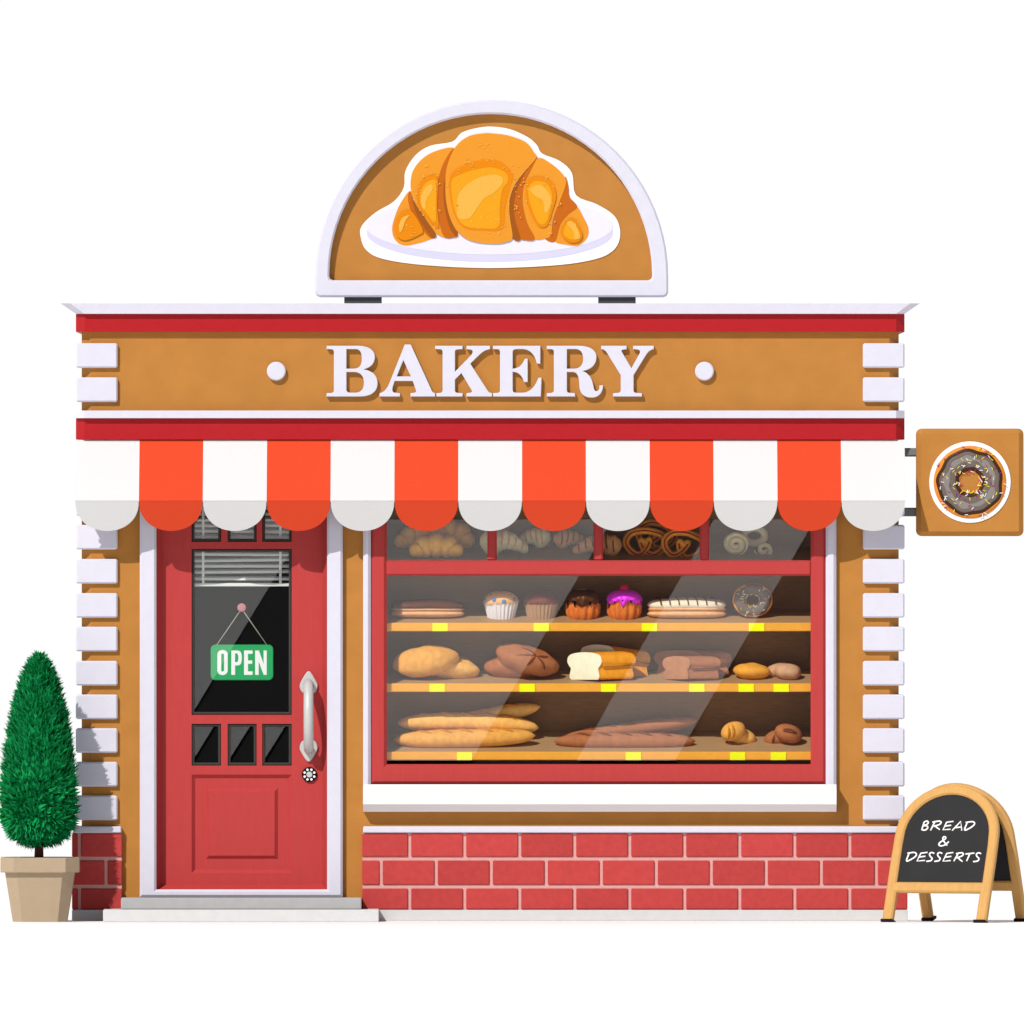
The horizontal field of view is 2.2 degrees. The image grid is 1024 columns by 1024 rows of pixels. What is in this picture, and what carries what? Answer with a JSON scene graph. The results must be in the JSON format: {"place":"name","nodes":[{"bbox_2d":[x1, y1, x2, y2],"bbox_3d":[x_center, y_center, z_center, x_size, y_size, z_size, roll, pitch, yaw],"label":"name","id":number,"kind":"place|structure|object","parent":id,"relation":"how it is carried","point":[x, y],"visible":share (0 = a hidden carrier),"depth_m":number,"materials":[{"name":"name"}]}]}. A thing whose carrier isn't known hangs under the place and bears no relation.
{"place":"outdoors","nodes":[
{"label":"outdoors","id":0,"kind":"place"},
{"bbox_2d":[0,920,1023,1023],"bbox_3d":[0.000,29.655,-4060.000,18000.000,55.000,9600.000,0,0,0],"label":"ground","id":1,"kind":"structure","parent":0,"point":[656,972],"depth_m":124.24,"materials":[{"name":"white"}]},
{"bbox_2d":[0,650,81,921],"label":"potted cypress","id":2,"kind":"object","parent":1,"relation":"on","point":[39,800],"visible":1,"depth_m":139.55,"materials":[{"name":"green plant"}]},
{"bbox_2d":[103,897,378,921],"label":"door step","id":3,"kind":"object","parent":1,"relation":"on","point":[240,909],"depth_m":139.58,"materials":[{"name":"white concrete"}]},
{"bbox_2d":[61,303,919,920],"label":"bakery building","id":4,"kind":"structure","parent":1,"relation":"on","point":[193,779],"depth_m":139.97,"materials":[{"name":"paint"}]},
{"bbox_2d":[162,513,321,883],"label":"door","id":5,"kind":"structure","parent":4,"relation":"in","point":[224,821],"depth_m":140.06,"materials":[{"name":"red paint"}]},
{"bbox_2d":[195,504,288,585],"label":"window blind","id":6,"kind":"object","parent":5,"relation":"attached to","point":[280,559],"depth_m":140.12,"materials":[{"name":"white plastic"}]},
{"bbox_2d":[211,603,272,679],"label":"open sign","id":7,"kind":"object","parent":5,"relation":"hanging from","point":[241,662],"visible":1,"depth_m":140.10,"materials":[{"name":"green plastic"}]},
{"bbox_2d":[75,440,904,530],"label":"awning","id":8,"kind":"object","parent":4,"relation":"attached to","point":[490,485],"visible":1,"depth_m":139.81,"materials":[{"name":"white fabric"}]},
{"bbox_2d":[267,344,713,397],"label":"shop name sign","id":9,"kind":"object","parent":4,"relation":"attached to","point":[276,371],"visible":1,"depth_m":139.97,"materials":[{"name":"white paint"}]},
{"bbox_2d":[315,100,667,302],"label":"roof sign","id":10,"kind":"object","parent":4,"relation":"on","point":[491,198],"visible":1,"depth_m":140.04,"materials":[{"name":"white paint"}]},
{"bbox_2d":[371,518,825,783],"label":"window","id":11,"kind":"structure","parent":4,"relation":"in","point":[382,772],"depth_m":139.96,"materials":[{"name":"red paint"}]},
{"bbox_2d":[387,504,810,763],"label":"display cabinet","id":12,"kind":"object","parent":4,"relation":"attached to","point":[475,635],"visible":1,"depth_m":140.33,"materials":[{"name":"brown wood"}]},
{"bbox_2d":[394,526,446,548],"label":"croissant","id":13,"kind":"object","parent":12,"relation":"on","point":[407,537],"visible":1,"depth_m":140.18,"materials":[{"name":"brown food"}]},
{"bbox_2d":[393,644,458,677],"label":"round loaf","id":14,"kind":"object","parent":12,"relation":"on","point":[428,660],"visible":1,"depth_m":140.07,"materials":[{"name":"orange food"}]},
{"bbox_2d":[391,599,464,617],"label":"eclair","id":15,"kind":"object","parent":12,"relation":"on","point":[428,608],"visible":1,"depth_m":140.11,"materials":[{"name":"food"}]},
{"bbox_2d":[409,532,462,557],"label":"croissant","id":16,"kind":"object","parent":12,"relation":"on","point":[436,545],"visible":1,"depth_m":140.06,"materials":[{"name":"beige food"}]},
{"bbox_2d":[429,684,444,691],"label":"price tag","id":17,"kind":"object","parent":12,"relation":"attached to","point":[436,687],"visible":1,"depth_m":140.02,"materials":[{"name":"yellow paper"}]},
{"bbox_2d":[432,623,447,630],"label":"price tag","id":18,"kind":"object","parent":12,"relation":"attached to","point":[439,626],"visible":1,"depth_m":140.02,"materials":[{"name":"yellow paper"}]},
{"bbox_2d":[433,657,479,678],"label":"round loaf","id":19,"kind":"object","parent":12,"relation":"on","point":[462,667],"visible":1,"depth_m":140.14,"materials":[{"name":"food"}]},
{"bbox_2d":[440,519,474,547],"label":"croissant","id":20,"kind":"object","parent":12,"relation":"on","point":[462,534],"visible":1,"depth_m":140.20,"materials":[{"name":"brown food"}]},
{"bbox_2d":[457,752,471,759],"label":"price tag","id":21,"kind":"object","parent":12,"relation":"attached to","point":[464,755],"visible":1,"depth_m":140.02,"materials":[{"name":"yellow paper"}]},
{"bbox_2d":[394,728,535,747],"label":"baguette","id":22,"kind":"object","parent":12,"relation":"on","point":[462,738],"visible":1,"depth_m":140.08,"materials":[{"name":"orange food"}]},
{"bbox_2d":[397,712,538,731],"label":"baguette","id":23,"kind":"object","parent":12,"relation":"on","point":[444,720],"visible":1,"depth_m":140.16,"materials":[{"name":"food"}]},
{"bbox_2d":[412,703,539,731],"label":"baguette","id":24,"kind":"object","parent":12,"relation":"on","point":[519,710],"visible":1,"depth_m":140.21,"materials":[{"name":"brown food"}]},
{"bbox_2d":[483,590,518,619],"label":"muffin","id":25,"kind":"object","parent":12,"relation":"on","point":[500,605],"visible":1,"depth_m":140.12,"materials":[{"name":"white food"}]},
{"bbox_2d":[480,529,527,554],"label":"striped glazed croissant","id":26,"kind":"object","parent":12,"relation":"on","point":[507,540],"visible":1,"depth_m":140.12,"materials":[{"name":"beige food"}]},
{"bbox_2d":[484,657,535,677],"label":"round loaf","id":27,"kind":"object","parent":12,"relation":"on","point":[494,666],"visible":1,"depth_m":140.15,"materials":[{"name":"brown food"}]},
{"bbox_2d":[519,684,534,691],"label":"price tag","id":28,"kind":"object","parent":12,"relation":"attached to","point":[526,687],"visible":1,"depth_m":140.02,"materials":[{"name":"yellow paper"}]},
{"bbox_2d":[496,642,558,676],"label":"round loaf","id":29,"kind":"object","parent":12,"relation":"on","point":[524,659],"visible":1,"depth_m":140.07,"materials":[{"name":"brown food"}]},
{"bbox_2d":[519,528,550,548],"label":"striped glazed croissant","id":30,"kind":"object","parent":12,"relation":"on","point":[538,538],"visible":1,"depth_m":140.22,"materials":[{"name":"beige food"}]},
{"bbox_2d":[523,591,558,619],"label":"muffin","id":31,"kind":"object","parent":12,"relation":"on","point":[540,605],"visible":1,"depth_m":140.12,"materials":[{"name":"food"}]},
{"bbox_2d":[534,623,548,630],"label":"price tag","id":32,"kind":"object","parent":12,"relation":"attached to","point":[541,626],"visible":1,"depth_m":140.02,"materials":[{"name":"yellow paper"}]},
{"bbox_2d":[553,529,585,548],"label":"striped glazed croissant","id":33,"kind":"object","parent":12,"relation":"on","point":[563,539],"visible":1,"depth_m":140.22,"materials":[{"name":"brown food"}]},
{"bbox_2d":[565,589,600,619],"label":"bundt cake","id":34,"kind":"object","parent":12,"relation":"on","point":[582,604],"visible":1,"depth_m":140.11,"materials":[{"name":"orange food"}]},
{"bbox_2d":[573,533,621,555],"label":"croissant","id":35,"kind":"object","parent":12,"relation":"on","point":[612,545],"visible":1,"depth_m":140.12,"materials":[{"name":"brown food"}]},
{"bbox_2d":[567,651,635,679],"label":"white bread","id":36,"kind":"object","parent":12,"relation":"in","point":[601,665],"visible":1,"depth_m":140.09,"materials":[{"name":"food"}]},
{"bbox_2d":[601,684,615,691],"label":"price tag","id":37,"kind":"object","parent":12,"relation":"attached to","point":[608,687],"visible":1,"depth_m":140.02,"materials":[{"name":"yellow paper"}]},
{"bbox_2d":[580,645,649,675],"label":"white bread","id":38,"kind":"object","parent":12,"relation":"in","point":[641,664],"visible":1,"depth_m":140.20,"materials":[{"name":"food"}]},
{"bbox_2d":[606,584,641,619],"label":"bundt cake","id":39,"kind":"object","parent":12,"relation":"on","point":[623,602],"visible":1,"depth_m":140.11,"materials":[{"name":"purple food"}]},
{"bbox_2d":[554,732,694,747],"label":"baguette","id":40,"kind":"object","parent":12,"relation":"on","point":[624,740],"visible":1,"depth_m":140.09,"materials":[{"name":"brown food"}]},
{"bbox_2d":[567,717,697,734],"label":"baguette","id":41,"kind":"object","parent":12,"relation":"on","point":[663,724],"visible":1,"depth_m":140.19,"materials":[{"name":"brown food"}]},
{"bbox_2d":[626,752,640,759],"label":"price tag","id":42,"kind":"object","parent":12,"relation":"attached to","point":[633,755],"visible":1,"depth_m":140.02,"materials":[{"name":"yellow paper"}]},
{"bbox_2d":[622,527,668,554],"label":"pretzel","id":43,"kind":"object","parent":12,"relation":"on","point":[644,545],"visible":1,"depth_m":140.16,"materials":[{"name":"brown food"}]},
{"bbox_2d":[642,623,656,630],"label":"price tag","id":44,"kind":"object","parent":12,"relation":"attached to","point":[649,626],"visible":1,"depth_m":140.02,"materials":[{"name":"yellow paper"}]},
{"bbox_2d":[635,519,678,550],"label":"pretzel","id":45,"kind":"object","parent":12,"relation":"on","point":[655,539],"visible":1,"depth_m":140.24,"materials":[{"name":"brown food"}]},
{"bbox_2d":[661,530,699,557],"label":"pretzel","id":46,"kind":"object","parent":12,"relation":"in","point":[682,546],"visible":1,"depth_m":140.12,"materials":[{"name":"brown food"}]},
{"bbox_2d":[647,597,725,617],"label":"eclair","id":47,"kind":"object","parent":12,"relation":"on","point":[685,607],"visible":1,"depth_m":140.11,"materials":[{"name":"beige food"}]},
{"bbox_2d":[662,656,720,678],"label":"brown bread","id":48,"kind":"object","parent":12,"relation":"on","point":[691,667],"visible":1,"depth_m":140.09,"materials":[{"name":"food"}]},
{"bbox_2d":[654,650,731,675],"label":"brown bread","id":49,"kind":"object","parent":12,"relation":"on","point":[725,658],"visible":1,"depth_m":140.19,"materials":[{"name":"brown food"}]},
{"bbox_2d":[689,684,704,691],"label":"price tag","id":50,"kind":"object","parent":12,"relation":"attached to","point":[696,687],"visible":1,"depth_m":140.02,"materials":[{"name":"yellow paper"}]},
{"bbox_2d":[721,721,745,740],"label":"bread roll","id":51,"kind":"object","parent":12,"relation":"in","point":[733,731],"visible":1,"depth_m":140.10,"materials":[{"name":"orange food"}]},
{"bbox_2d":[723,532,748,554],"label":"swirl bun","id":52,"kind":"object","parent":12,"relation":"in","point":[732,538],"visible":1,"depth_m":140.14,"materials":[{"name":"beige food"}]},
{"bbox_2d":[730,752,744,759],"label":"price tag","id":53,"kind":"object","parent":12,"relation":"attached to","point":[737,755],"visible":1,"depth_m":140.02,"materials":[{"name":"yellow paper"}]},
{"bbox_2d":[732,730,755,743],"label":"bread roll","id":54,"kind":"object","parent":12,"relation":"on","point":[748,736],"visible":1,"depth_m":140.16,"materials":[{"name":"orange food"}]},
{"bbox_2d":[738,684,753,691],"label":"price tag","id":55,"kind":"object","parent":12,"relation":"attached to","point":[745,687],"visible":1,"depth_m":140.02,"materials":[{"name":"yellow paper"}]},
{"bbox_2d":[733,663,770,678],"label":"bun","id":56,"kind":"object","parent":12,"relation":"in","point":[751,671],"visible":1,"depth_m":140.12,"materials":[{"name":"orange food"}]},
{"bbox_2d":[733,583,772,616],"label":"donut","id":57,"kind":"object","parent":12,"relation":"on","point":[762,593],"visible":1,"depth_m":140.12,"materials":[{"name":"grey food"}]},
{"bbox_2d":[741,527,767,546],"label":"ring biscuit","id":58,"kind":"object","parent":12,"relation":"on","point":[763,532],"visible":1,"depth_m":140.25,"materials":[{"name":"beige food"}]},
{"bbox_2d":[749,623,763,630],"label":"price tag","id":59,"kind":"object","parent":12,"relation":"attached to","point":[756,626],"visible":1,"depth_m":140.02,"materials":[{"name":"yellow paper"}]},
{"bbox_2d":[754,543,772,554],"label":"swirl bun","id":60,"kind":"object","parent":12,"relation":"in","point":[769,549],"visible":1,"depth_m":140.17,"materials":[{"name":"beige food"}]},
{"bbox_2d":[764,730,784,743],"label":"bread roll","id":61,"kind":"object","parent":12,"relation":"on","point":[771,737],"visible":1,"depth_m":140.16,"materials":[{"name":"brown food"}]},
{"bbox_2d":[771,752,785,759],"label":"price tag","id":62,"kind":"object","parent":12,"relation":"attached to","point":[778,755],"visible":1,"depth_m":140.02,"materials":[{"name":"yellow paper"}]},
{"bbox_2d":[768,662,788,676],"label":"bun","id":63,"kind":"object","parent":12,"relation":"in","point":[772,667],"visible":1,"depth_m":140.18,"materials":[{"name":"food"}]},
{"bbox_2d":[774,684,788,691],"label":"price tag","id":64,"kind":"object","parent":12,"relation":"attached to","point":[781,687],"visible":1,"depth_m":140.02,"materials":[{"name":"yellow paper"}]},
{"bbox_2d":[775,663,800,679],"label":"bun","id":65,"kind":"object","parent":12,"relation":"on","point":[787,671],"visible":1,"depth_m":140.10,"materials":[{"name":"brown food"}]},
{"bbox_2d":[775,724,801,743],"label":"bread roll","id":66,"kind":"object","parent":12,"relation":"in","point":[788,733],"visible":1,"depth_m":140.10,"materials":[{"name":"brown food"}]},
{"bbox_2d":[903,429,1023,535],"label":"projecting sign","id":67,"kind":"object","parent":4,"relation":"attached to","point":[969,482],"visible":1,"depth_m":139.99,"materials":[{"name":"paint"}]},
{"bbox_2d":[880,783,1023,922],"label":"board","id":68,"kind":"object","parent":1,"relation":"on","point":[954,838],"visible":1,"depth_m":139.51,"materials":[{"name":"brown wood"}]},
{"bbox_2d":[0,0,1023,919],"label":"sky","id":69,"kind":"structure","parent":0,"point":[152,151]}
]}

